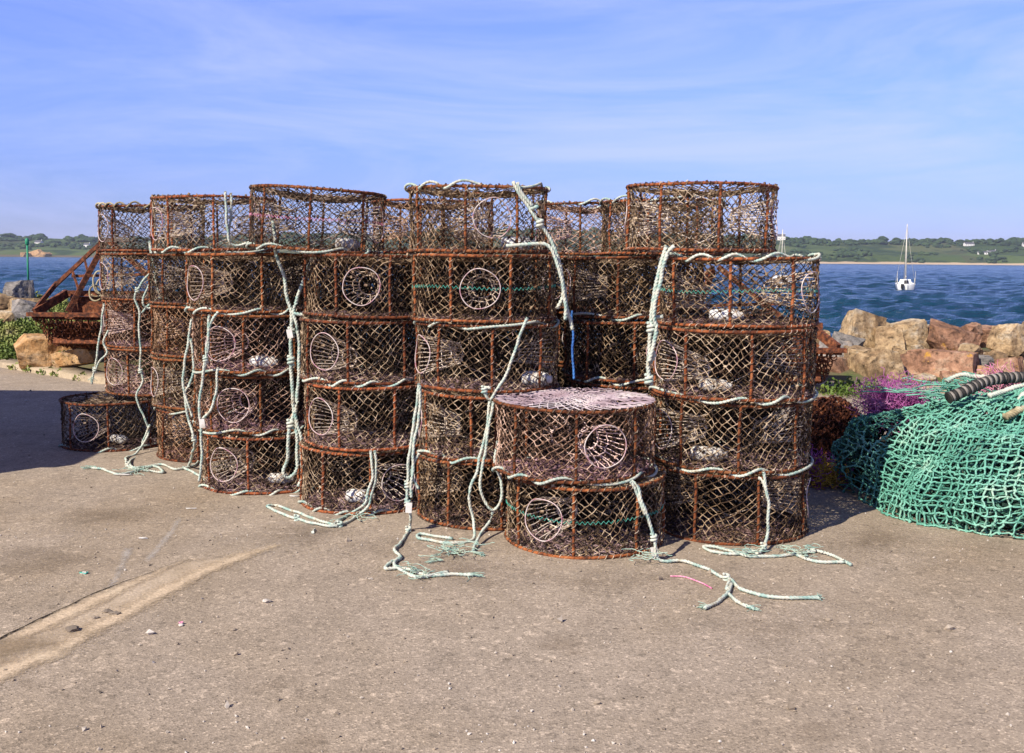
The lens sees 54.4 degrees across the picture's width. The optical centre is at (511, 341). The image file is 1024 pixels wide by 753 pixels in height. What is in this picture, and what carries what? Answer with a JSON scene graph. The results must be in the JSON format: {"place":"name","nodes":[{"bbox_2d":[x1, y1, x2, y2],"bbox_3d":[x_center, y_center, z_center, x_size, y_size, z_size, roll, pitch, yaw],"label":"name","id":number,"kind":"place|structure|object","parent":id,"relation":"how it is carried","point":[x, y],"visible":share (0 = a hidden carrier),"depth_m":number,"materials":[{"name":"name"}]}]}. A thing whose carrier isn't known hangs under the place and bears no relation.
{"place":"outdoors","nodes":[
{"label":"outdoors","id":0,"kind":"place"},
{"bbox_2d":[0,367,1023,752],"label":"ground","id":1,"kind":"structure","parent":0,"point":[404,701],"depth_m":4.01,"materials":[{"name":"concrete"}]},
{"bbox_2d":[0,640,48,658],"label":"damp patch","id":2,"kind":"object","parent":1,"relation":"on","point":[8,649],"visible":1,"depth_m":3.80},
{"bbox_2d":[8,569,164,640],"bbox_3d":[-1.807,1.122,4.356,0.269,0.001,1.350,2,5,16],"label":"sand edge","id":3,"kind":"object","parent":1,"relation":"on","point":[66,613],"visible":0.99,"depth_m":4.20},
{"bbox_2d":[0,561,176,638],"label":"crack","id":4,"kind":"object","parent":1,"relation":"on","point":[20,628],"visible":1,"depth_m":4.17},
{"bbox_2d":[58,391,173,452],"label":"lobster pot","id":5,"kind":"object","parent":1,"relation":"on","point":[102,439],"visible":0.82,"depth_m":7.84,"materials":[{"name":"brown metal"}]},
{"bbox_2d":[103,347,208,396],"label":"lobster pot","id":6,"kind":"object","parent":5,"relation":"on","point":[124,389],"visible":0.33,"depth_m":8.08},
{"bbox_2d":[101,299,205,348],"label":"lobster pot","id":7,"kind":"object","parent":6,"relation":"on","point":[132,342],"visible":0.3,"depth_m":8.06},
{"bbox_2d":[88,304,108,383],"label":"hanging rope","id":8,"kind":"object","parent":7,"relation":"hanging from","point":[94,369],"visible":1,"depth_m":7.49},
{"bbox_2d":[99,252,206,300],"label":"lobster pot","id":9,"kind":"object","parent":7,"relation":"on","point":[122,296],"visible":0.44,"depth_m":7.96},
{"bbox_2d":[95,201,205,252],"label":"lobster pot","id":10,"kind":"object","parent":9,"relation":"on","point":[118,208],"visible":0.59,"depth_m":7.95,"materials":[{"name":"brown metal"}]},
{"bbox_2d":[0,557,234,680],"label":"trench patch","id":11,"kind":"object","parent":1,"relation":"on","point":[52,636],"visible":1,"depth_m":4.22,"materials":[{"name":"concrete"}]},
{"bbox_2d":[0,545,276,679],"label":"sand strip","id":12,"kind":"object","parent":1,"relation":"on","point":[14,666],"visible":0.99,"depth_m":4.13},
{"bbox_2d":[153,397,266,462],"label":"lobster pot","id":13,"kind":"object","parent":1,"relation":"on","point":[168,453],"visible":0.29,"depth_m":7.37,"materials":[{"name":"brown metal"}]},
{"bbox_2d":[150,355,255,410],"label":"lobster pot","id":14,"kind":"object","parent":13,"relation":"on","point":[175,401],"visible":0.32,"depth_m":7.37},
{"bbox_2d":[150,304,263,358],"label":"lobster pot","id":15,"kind":"object","parent":14,"relation":"on","point":[177,350],"visible":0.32,"depth_m":7.34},
{"bbox_2d":[147,252,259,305],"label":"lobster pot","id":16,"kind":"object","parent":15,"relation":"on","point":[172,286],"visible":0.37,"depth_m":7.30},
{"bbox_2d":[80,241,198,475],"bbox_3d":[-2.604,0.092,7.179,0.749,1.645,0.901,2,5,12],"label":"long rope","id":17,"kind":"object","parent":16,"relation":"hanging from","point":[128,464],"visible":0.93,"depth_m":7.56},
{"bbox_2d":[198,416,329,495],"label":"lobster pot","id":18,"kind":"object","parent":1,"relation":"on","point":[250,481],"visible":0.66,"depth_m":6.44,"materials":[{"name":"brown metal"}]},
{"bbox_2d":[192,372,324,436],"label":"lobster pot","id":19,"kind":"object","parent":18,"relation":"on","point":[237,421],"visible":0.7,"depth_m":6.48,"materials":[{"name":"brown metal"}]},
{"bbox_2d":[190,312,323,376],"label":"lobster pot","id":20,"kind":"object","parent":19,"relation":"on","point":[262,361],"visible":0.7,"depth_m":6.41,"materials":[{"name":"brown metal"}]},
{"bbox_2d":[181,318,198,475],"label":"hanging rope","id":21,"kind":"object","parent":20,"relation":"hanging from","point":[186,401],"visible":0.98,"depth_m":6.40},
{"bbox_2d":[198,311,218,481],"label":"hanging rope","id":22,"kind":"object","parent":20,"relation":"hanging from","point":[202,423],"visible":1,"depth_m":6.18,"materials":[{"name":"fabric"}]},
{"bbox_2d":[184,251,318,315],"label":"lobster pot","id":23,"kind":"object","parent":20,"relation":"on","point":[240,306],"visible":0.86,"depth_m":6.38,"materials":[{"name":"brown metal"}]},
{"bbox_2d":[150,192,278,253],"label":"lobster pot","id":24,"kind":"object","parent":23,"relation":"on","point":[169,200],"visible":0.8,"depth_m":6.64,"materials":[{"name":"brown metal"}]},
{"bbox_2d":[224,191,246,246],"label":"hanging rope","id":25,"kind":"object","parent":24,"relation":"hanging from","point":[228,226],"visible":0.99,"depth_m":6.46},
{"bbox_2d":[259,412,373,468],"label":"lobster pot","id":26,"kind":"object","parent":1,"relation":"on","point":[320,454],"visible":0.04,"depth_m":7.20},
{"bbox_2d":[256,358,371,415],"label":"lobster pot","id":27,"kind":"object","parent":26,"relation":"on","point":[319,399],"visible":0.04,"depth_m":7.17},
{"bbox_2d":[256,308,371,361],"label":"lobster pot","id":28,"kind":"object","parent":27,"relation":"on","point":[317,342],"visible":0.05,"depth_m":7.17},
{"bbox_2d":[257,253,369,307],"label":"lobster pot","id":29,"kind":"object","parent":28,"relation":"on","point":[324,299],"visible":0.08,"depth_m":7.17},
{"bbox_2d":[298,437,437,515],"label":"lobster pot","id":30,"kind":"object","parent":1,"relation":"on","point":[336,493],"visible":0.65,"depth_m":6.01,"materials":[{"name":"brown metal"}]},
{"bbox_2d":[266,450,377,533],"bbox_3d":[-1.096,0.847,5.810,0.463,0.456,0.691,-3,6,-35],"label":"long rope","id":31,"kind":"object","parent":30,"relation":"hanging from","point":[338,523],"visible":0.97,"depth_m":5.73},
{"bbox_2d":[303,372,442,451],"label":"lobster pot","id":32,"kind":"object","parent":30,"relation":"on","point":[349,436],"visible":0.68,"depth_m":5.95,"materials":[{"name":"metal"}]},
{"bbox_2d":[299,315,436,387],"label":"lobster pot","id":33,"kind":"object","parent":32,"relation":"on","point":[384,374],"visible":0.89,"depth_m":5.95,"materials":[{"name":"brown metal"}]},
{"bbox_2d":[302,252,443,319],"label":"lobster pot","id":34,"kind":"object","parent":33,"relation":"on","point":[372,309],"visible":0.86,"depth_m":5.91,"materials":[{"name":"metal"}]},
{"bbox_2d":[245,184,386,257],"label":"lobster pot","id":35,"kind":"object","parent":34,"relation":"on","point":[347,245],"visible":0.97,"depth_m":5.90,"materials":[{"name":"brown metal"}]},
{"bbox_2d":[271,221,313,486],"bbox_3d":[-1.349,0.085,6.156,0.268,1.654,0.069,0,5,0],"label":"long rope","id":36,"kind":"object","parent":35,"relation":"hanging from","point":[290,330],"visible":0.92,"depth_m":6.16,"materials":[{"name":"fabric"}]},
{"bbox_2d":[373,416,484,474],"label":"lobster pot","id":37,"kind":"object","parent":1,"relation":"on","point":[406,453],"visible":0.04,"depth_m":7.05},
{"bbox_2d":[372,363,488,420],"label":"lobster pot","id":38,"kind":"object","parent":37,"relation":"on","point":[415,398],"visible":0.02,"depth_m":7.02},
{"bbox_2d":[371,309,491,365],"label":"lobster pot","id":39,"kind":"object","parent":38,"relation":"on","point":[427,344],"visible":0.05,"depth_m":7.01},
{"bbox_2d":[373,254,489,309],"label":"lobster pot","id":40,"kind":"object","parent":39,"relation":"on","point":[426,289],"visible":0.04,"depth_m":7.02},
{"bbox_2d":[371,198,490,253],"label":"lobster pot","id":41,"kind":"object","parent":40,"relation":"on","point":[400,219],"visible":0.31,"depth_m":6.94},
{"bbox_2d":[384,383,484,581],"bbox_3d":[-0.496,0.684,4.982,0.419,0.838,0.951,-2,5,-27],"label":"long rope","id":42,"kind":"object","parent":1,"relation":"on","point":[408,484],"visible":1,"depth_m":5.40,"materials":[{"name":"fabric"}]},
{"bbox_2d":[0,358,963,392],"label":"kerb","id":43,"kind":"structure","parent":1,"relation":"on","point":[67,372],"depth_m":12.12,"materials":[{"name":"concrete"}]},
{"bbox_2d":[661,265,846,384],"bbox_3d":[2.531,-0.151,11.227,2.300,1.422,0.655,0,5,-3],"label":"dredge","id":44,"kind":"object","parent":43,"relation":"on","point":[831,343],"visible":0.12,"depth_m":11.13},
{"bbox_2d":[416,446,561,530],"bbox_3d":[-0.136,0.829,5.895,0.870,0.395,0.838,1,4,10],"label":"lobster pot","id":45,"kind":"object","parent":1,"relation":"on","point":[453,508],"visible":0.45,"depth_m":5.67,"materials":[{"name":"metal"}]},
{"bbox_2d":[417,377,560,464],"bbox_3d":[-0.134,0.450,5.876,0.860,0.406,0.881,-1,5,-7],"label":"lobster pot","id":46,"kind":"object","parent":45,"relation":"on","point":[455,446],"visible":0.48,"depth_m":5.64,"materials":[{"name":"brown metal"}]},
{"bbox_2d":[413,318,559,393],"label":"lobster pot","id":47,"kind":"object","parent":46,"relation":"on","point":[530,379],"visible":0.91,"depth_m":5.67,"materials":[{"name":"brown metal"}]},
{"bbox_2d":[416,317,528,562],"bbox_3d":[-0.215,0.482,5.114,0.600,1.195,0.560,0,5,0],"label":"long rope","id":48,"kind":"object","parent":47,"relation":"hanging from","point":[484,391],"visible":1,"depth_m":5.35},
{"bbox_2d":[410,253,556,324],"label":"lobster pot","id":49,"kind":"object","parent":47,"relation":"on","point":[466,312],"visible":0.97,"depth_m":5.61,"materials":[{"name":"metal"}]},
{"bbox_2d":[404,179,550,254],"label":"lobster pot","id":50,"kind":"object","parent":49,"relation":"on","point":[442,191],"visible":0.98,"depth_m":5.55,"materials":[{"name":"brown metal"}]},
{"bbox_2d":[506,181,573,330],"bbox_3d":[0.155,-0.466,5.403,0.378,0.811,0.119,0,5,0],"label":"hanging rope","id":51,"kind":"object","parent":50,"relation":"hanging from","point":[526,201],"visible":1,"depth_m":5.40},
{"bbox_2d":[454,415,565,472],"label":"lobster pot","id":52,"kind":"object","parent":1,"relation":"on","point":[502,429],"depth_m":7.05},
{"bbox_2d":[455,363,568,417],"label":"lobster pot","id":53,"kind":"object","parent":52,"relation":"on","point":[522,372],"visible":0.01,"depth_m":7.13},
{"bbox_2d":[455,309,570,364],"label":"lobster pot","id":54,"kind":"object","parent":53,"relation":"on","point":[560,333],"visible":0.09,"depth_m":7.07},
{"bbox_2d":[455,258,567,309],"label":"lobster pot","id":55,"kind":"object","parent":54,"relation":"on","point":[557,278],"visible":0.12,"depth_m":7.06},
{"bbox_2d":[0,383,1023,752],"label":"loose pebbles","id":56,"kind":"object","parent":1,"relation":"on","point":[560,619],"visible":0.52,"depth_m":3.94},
{"bbox_2d":[504,463,665,559],"bbox_3d":[0.392,0.873,5.400,0.877,0.394,0.869,4,6,34],"label":"lobster pot","id":57,"kind":"object","parent":1,"relation":"on","point":[601,533],"visible":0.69,"depth_m":5.19,"materials":[{"name":"metal"}]},
{"bbox_2d":[491,387,657,486],"bbox_3d":[0.328,0.486,5.375,0.904,0.423,0.895,-1,5,-18],"label":"lobster pot","id":58,"kind":"object","parent":57,"relation":"on","point":[614,464],"visible":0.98,"depth_m":5.19,"materials":[{"name":"brown metal"}]},
{"bbox_2d":[565,430,701,509],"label":"lobster pot","id":59,"kind":"object","parent":1,"relation":"on","point":[641,455],"visible":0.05,"depth_m":6.16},
{"bbox_2d":[566,377,699,447],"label":"lobster pot","id":60,"kind":"object","parent":59,"relation":"on","point":[632,387],"visible":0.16,"depth_m":6.11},
{"bbox_2d":[562,317,700,386],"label":"lobster pot","id":61,"kind":"object","parent":60,"relation":"on","point":[623,371],"visible":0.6,"depth_m":6.10,"materials":[{"name":"brown metal"}]},
{"bbox_2d":[566,255,705,321],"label":"lobster pot","id":62,"kind":"object","parent":61,"relation":"on","point":[600,276],"visible":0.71,"depth_m":6.12,"materials":[{"name":"brown metal"}]},
{"bbox_2d":[599,195,724,256],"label":"lobster pot","id":63,"kind":"object","parent":62,"relation":"on","point":[611,203],"visible":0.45,"depth_m":6.67,"materials":[{"name":"brown metal"}]},
{"bbox_2d":[657,421,769,468],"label":"lobster pot","id":64,"kind":"object","parent":1,"relation":"on","point":[728,435],"visible":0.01,"depth_m":7.01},
{"bbox_2d":[660,365,770,423],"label":"lobster pot","id":65,"kind":"object","parent":64,"relation":"on","point":[735,389],"visible":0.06,"depth_m":6.94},
{"bbox_2d":[664,308,773,367],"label":"lobster pot","id":66,"kind":"object","parent":65,"relation":"on","point":[766,312],"visible":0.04,"depth_m":7.02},
{"bbox_2d":[621,480,824,610],"bbox_3d":[0.858,0.931,4.591,1.023,0.434,0.532,5,7,45],"label":"long rope","id":67,"kind":"object","parent":1,"relation":"on","point":[730,583],"visible":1,"depth_m":4.71,"materials":[{"name":"fabric"}]},
{"bbox_2d":[651,445,810,546],"bbox_3d":[1.235,0.859,5.664,0.886,0.395,0.888,1,5,15],"label":"lobster pot","id":68,"kind":"object","parent":1,"relation":"on","point":[714,509],"visible":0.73,"depth_m":5.46,"materials":[{"name":"metal"}]},
{"bbox_2d":[650,389,814,477],"bbox_3d":[1.239,0.481,5.647,0.907,0.404,0.920,-1,5,-18],"label":"lobster pot","id":69,"kind":"object","parent":68,"relation":"on","point":[702,450],"visible":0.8,"depth_m":5.43,"materials":[{"name":"brown metal"}]},
{"bbox_2d":[648,324,818,405],"bbox_3d":[1.243,0.102,5.586,0.904,0.404,0.931,-1,5,-21],"label":"lobster pot","id":70,"kind":"object","parent":69,"relation":"on","point":[716,386],"visible":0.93,"depth_m":5.41,"materials":[{"name":"brown metal"}]},
{"bbox_2d":[656,252,821,329],"bbox_3d":[1.260,-0.296,5.585,0.926,0.409,0.922,4,6,39],"label":"lobster pot","id":71,"kind":"object","parent":70,"relation":"on","point":[727,317],"visible":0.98,"depth_m":5.36,"materials":[{"name":"brown metal"}]},
{"bbox_2d":[644,245,675,385],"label":"long rope","id":72,"kind":"object","parent":71,"relation":"hanging from","point":[652,325],"visible":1,"depth_m":5.25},
{"bbox_2d":[624,180,779,253],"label":"lobster pot","id":73,"kind":"object","parent":71,"relation":"on","point":[719,192],"visible":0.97,"depth_m":5.44,"materials":[{"name":"metal"}]},
{"bbox_2d":[702,472,852,565],"bbox_3d":[1.338,0.894,5.059,0.693,0.406,0.334,0,5,0],"label":"long rope","id":74,"kind":"object","parent":68,"relation":"hanging from","point":[763,548],"visible":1,"depth_m":5.09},
{"bbox_2d":[791,443,854,490],"bbox_3d":[2.088,0.819,6.737,0.522,0.279,0.495,0,5,0],"label":"fishing net","id":75,"kind":"object","parent":1,"relation":"on","point":[821,473],"visible":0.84,"depth_m":6.62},
{"bbox_2d":[773,395,874,471],"bbox_3d":[2.313,0.830,7.373,0.865,0.862,0.740,0,5,0],"label":"chain heap","id":76,"kind":"object","parent":1,"relation":"on","point":[831,416],"visible":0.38,"depth_m":7.18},
{"bbox_2d":[818,376,892,398],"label":"shaded weeds","id":77,"kind":"object","parent":1,"relation":"on","point":[844,390],"visible":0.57,"depth_m":11.24,"materials":[{"name":"green plant"}]},
{"bbox_2d":[830,371,1023,538],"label":"trawl net","id":78,"kind":"object","parent":1,"relation":"on","point":[962,466],"visible":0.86,"depth_m":5.85,"materials":[{"name":"fabric"}]},
{"bbox_2d":[843,367,940,437],"bbox_3d":[2.625,0.433,6.800,0.660,0.491,0.681,4,6,38],"label":"purple net","id":79,"kind":"object","parent":78,"relation":"on","point":[882,401],"visible":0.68,"depth_m":6.74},
{"bbox_2d":[944,371,1023,403],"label":"rubber cable","id":80,"kind":"object","parent":78,"relation":"on","point":[968,389],"visible":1,"depth_m":6.10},
{"bbox_2d":[957,361,1019,421],"bbox_3d":[3.171,0.344,6.335,0.581,0.453,0.504,-3,6,-38],"label":"pink net","id":81,"kind":"object","parent":78,"relation":"on","point":[1002,386],"visible":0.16,"depth_m":6.35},
{"bbox_2d":[987,383,1023,408],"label":"white rope","id":82,"kind":"object","parent":78,"relation":"on","point":[1011,388],"visible":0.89,"depth_m":6.03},
{"bbox_2d":[1002,405,1023,420],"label":"head rope","id":83,"kind":"object","parent":78,"relation":"attached to","point":[1012,413],"visible":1,"depth_m":5.78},
{"bbox_2d":[0,257,1023,346],"bbox_3d":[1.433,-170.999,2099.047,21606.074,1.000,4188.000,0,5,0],"label":"sea","id":84,"kind":"structure","parent":0,"point":[963,295],"depth_m":120.50,"materials":[{"name":"liquid"}]},
{"bbox_2d":[895,224,915,289],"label":"sailboat","id":85,"kind":"object","parent":84,"relation":"on","point":[904,284],"visible":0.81,"depth_m":120.35,"materials":[{"name":"white paint"}]},
{"bbox_2d":[0,233,1023,264],"bbox_3d":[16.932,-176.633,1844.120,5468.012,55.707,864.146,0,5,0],"label":"hills","id":86,"kind":"structure","parent":0,"point":[891,254],"depth_m":1627.11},
{"bbox_2d":[0,227,1023,263],"bbox_3d":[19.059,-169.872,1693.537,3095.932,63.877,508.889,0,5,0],"label":"woodland","id":87,"kind":"object","parent":86,"relation":"on","point":[849,251],"visible":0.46,"depth_m":1753.93,"materials":[{"name":"plant"}]},
{"bbox_2d":[0,0,1023,240],"label":"sky","id":88,"kind":"structure","parent":0,"point":[870,119],"materials":[{"name":"blue"}]},
{"bbox_2d":[11,320,1023,381],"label":"bank","id":89,"kind":"structure","parent":0,"point":[850,373],"depth_m":12.28,"materials":[{"name":"soil"}]},
{"bbox_2d":[2,280,34,297],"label":"boulder","id":90,"kind":"object","parent":89,"relation":"on","point":[21,289],"visible":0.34,"depth_m":15.86,"materials":[{"name":"grey stone"}]},
{"bbox_2d":[11,299,36,321],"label":"boulder","id":91,"kind":"object","parent":89,"relation":"on","point":[20,308],"visible":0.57,"depth_m":15.04,"materials":[{"name":"grey stone"}]},
{"bbox_2d":[13,333,77,368],"bbox_3d":[-6.007,0.137,13.018,0.877,0.515,0.592,-10,18,-30],"label":"boulder","id":92,"kind":"object","parent":89,"relation":"on","point":[34,349],"visible":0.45,"depth_m":12.71,"materials":[{"name":"beige stone"}]},
{"bbox_2d":[0,291,111,363],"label":"bank weeds","id":93,"kind":"object","parent":89,"relation":"on","point":[11,332],"visible":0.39,"depth_m":14.33,"materials":[{"name":"green plant"}]},
{"bbox_2d":[50,348,101,367],"bbox_3d":[-5.545,0.201,12.730,0.602,0.270,0.351,0,5,0],"label":"boulder","id":94,"kind":"object","parent":89,"relation":"on","point":[77,357],"visible":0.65,"depth_m":12.56,"materials":[{"name":"beige stone"}]},
{"bbox_2d":[26,238,200,350],"bbox_3d":[-4.715,-0.562,12.301,2.300,1.422,0.655,1,5,3],"label":"dredge","id":95,"kind":"object","parent":94,"relation":"on","point":[81,307],"visible":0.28,"depth_m":12.26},
{"bbox_2d":[802,356,848,372],"bbox_3d":[3.936,0.529,12.775,0.773,0.704,0.944,2,5,15],"label":"boulder","id":96,"kind":"object","parent":89,"relation":"on","point":[840,364],"visible":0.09,"depth_m":12.35,"materials":[{"name":"stone"}]},
{"bbox_2d":[832,331,865,346],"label":"boulder","id":97,"kind":"object","parent":89,"relation":"on","point":[836,335],"visible":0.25,"depth_m":13.05,"materials":[{"name":"grey stone"}]},
{"bbox_2d":[844,345,871,367],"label":"boulder","id":98,"kind":"object","parent":89,"relation":"on","point":[853,350],"visible":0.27,"depth_m":12.49,"materials":[{"name":"beige stone"}]},
{"bbox_2d":[839,309,886,347],"bbox_3d":[4.804,-0.038,13.769,0.579,0.671,0.533,11,-13,-15],"label":"boulder","id":99,"kind":"object","parent":89,"relation":"on","point":[858,323],"visible":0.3,"depth_m":13.55,"materials":[{"name":"beige stone"}]},
{"bbox_2d":[847,348,905,379],"bbox_3d":[4.562,0.425,12.321,0.619,0.678,0.524,-7,-9,-14],"label":"boulder","id":100,"kind":"object","parent":89,"relation":"on","point":[869,364],"visible":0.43,"depth_m":12.13,"materials":[{"name":"beige stone"}]},
{"bbox_2d":[875,326,905,349],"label":"boulder","id":101,"kind":"object","parent":89,"relation":"on","point":[889,337],"visible":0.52,"depth_m":13.29,"materials":[{"name":"beige stone"}]},
{"bbox_2d":[890,318,929,349],"bbox_3d":[5.386,-0.027,13.396,0.404,0.518,0.396,-13,10,-14],"label":"boulder","id":102,"kind":"object","parent":89,"relation":"on","point":[915,331],"visible":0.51,"depth_m":13.23,"materials":[{"name":"beige stone"}]},
{"bbox_2d":[900,349,979,376],"bbox_3d":[5.375,0.334,12.496,0.941,0.487,0.735,5,-7,33],"label":"boulder","id":103,"kind":"object","parent":89,"relation":"on","point":[935,362],"visible":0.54,"depth_m":12.22,"materials":[{"name":"stone"}]},
{"bbox_2d":[926,318,981,350],"bbox_3d":[5.824,0.045,13.199,0.681,0.500,0.544,17,19,17],"label":"boulder","id":104,"kind":"object","parent":89,"relation":"on","point":[943,335],"visible":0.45,"depth_m":13.02,"materials":[{"name":"stone"}]},
{"bbox_2d":[958,343,983,354],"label":"boulder","id":105,"kind":"object","parent":89,"relation":"on","point":[971,347],"visible":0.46,"depth_m":12.62,"materials":[{"name":"beige stone"}]},
{"bbox_2d":[986,323,1023,357],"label":"boulder","id":106,"kind":"object","parent":89,"relation":"on","point":[1008,339],"visible":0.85,"depth_m":12.95,"materials":[{"name":"beige stone"}]},
{"bbox_2d":[994,356,1023,371],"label":"boulder","id":107,"kind":"object","parent":89,"relation":"on","point":[1018,364],"visible":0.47,"depth_m":12.09,"materials":[{"name":"stone"}]},
{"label":"lobster pot","id":108,"kind":"object","parent":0,"visible":0},
{"bbox_2d":[545,363,648,416],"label":"lobster pot","id":109,"kind":"object","parent":108,"relation":"on","point":[561,377],"visible":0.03,"depth_m":7.08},
{"bbox_2d":[534,310,647,364],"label":"lobster pot","id":110,"kind":"object","parent":109,"relation":"on","point":[562,339],"visible":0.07,"depth_m":7.09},
{"bbox_2d":[537,255,649,308],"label":"lobster pot","id":111,"kind":"object","parent":110,"relation":"on","point":[559,284],"visible":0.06,"depth_m":7.04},
{"bbox_2d":[535,198,652,255],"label":"lobster pot","id":112,"kind":"object","parent":111,"relation":"on","point":[593,210],"visible":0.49,"depth_m":7.02,"materials":[{"name":"brown metal"}]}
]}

